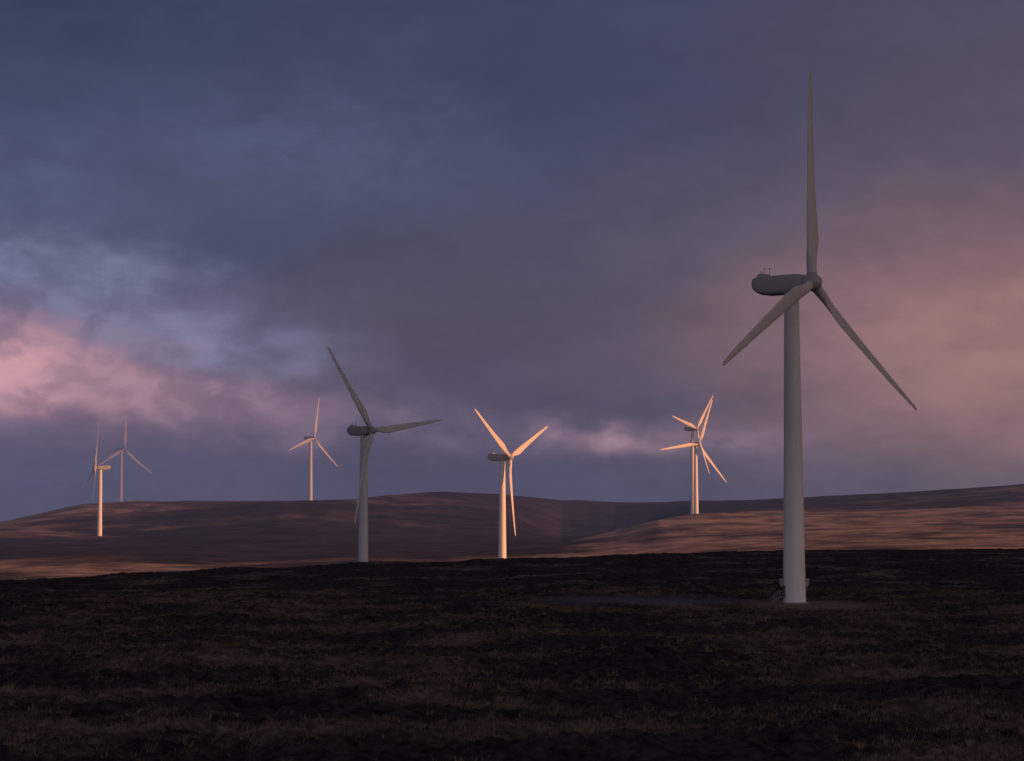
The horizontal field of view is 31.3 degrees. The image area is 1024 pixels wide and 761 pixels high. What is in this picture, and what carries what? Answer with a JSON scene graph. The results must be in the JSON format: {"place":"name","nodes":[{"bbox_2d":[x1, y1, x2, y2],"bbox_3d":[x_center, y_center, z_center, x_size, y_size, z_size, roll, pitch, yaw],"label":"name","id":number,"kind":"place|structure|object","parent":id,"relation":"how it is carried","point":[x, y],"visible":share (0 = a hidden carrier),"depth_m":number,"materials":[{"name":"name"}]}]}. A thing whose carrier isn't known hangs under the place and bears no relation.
{"place":"outdoors","nodes":[
{"label":"outdoors","id":0,"kind":"place"},
{"bbox_2d":[0,484,1023,760],"bbox_3d":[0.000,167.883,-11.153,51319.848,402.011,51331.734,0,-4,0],"label":"moorland ground","id":1,"kind":"structure","parent":0,"point":[426,544],"depth_m":291.57,"materials":[{"name":"brown plant"}]},
{"bbox_2d":[87,420,110,535],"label":"wind turbine","id":2,"kind":"object","parent":1,"relation":"on","point":[99,514],"visible":0.98,"depth_m":1525.34,"materials":[{"name":"paint"}]},
{"bbox_2d":[98,409,150,501],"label":"wind turbine","id":3,"kind":"object","parent":1,"relation":"on","point":[120,450],"visible":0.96,"depth_m":1958.80,"materials":[{"name":"paint"}]},
{"bbox_2d":[290,398,337,500],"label":"wind turbine","id":4,"kind":"object","parent":1,"relation":"on","point":[309,439],"visible":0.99,"depth_m":1760.25,"materials":[{"name":"paint"}]},
{"bbox_2d":[327,347,440,561],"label":"wind turbine","id":5,"kind":"object","parent":1,"relation":"on","point":[364,432],"visible":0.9,"depth_m":712.38,"materials":[{"name":"paint"}]},
{"bbox_2d":[475,409,547,557],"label":"wind turbine","id":6,"kind":"object","parent":1,"relation":"on","point":[501,458],"visible":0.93,"depth_m":912.15,"materials":[{"name":"paint"}]},
{"bbox_2d":[673,396,712,513],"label":"wind turbine","id":7,"kind":"object","parent":1,"relation":"on","point":[692,428],"visible":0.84,"depth_m":1600.28,"materials":[{"name":"paint"}]},
{"bbox_2d":[661,401,725,513],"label":"wind turbine","id":8,"kind":"object","parent":1,"relation":"on","point":[694,445],"visible":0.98,"depth_m":1540.60,"materials":[{"name":"paint"}]},
{"bbox_2d":[722,70,916,603],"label":"wind turbine","id":9,"kind":"object","parent":1,"relation":"on","point":[793,289],"visible":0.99,"depth_m":341.94,"materials":[{"name":"paint"}]},
{"bbox_2d":[0,0,1023,521],"label":"sky","id":10,"kind":"structure","parent":0,"point":[530,216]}
]}

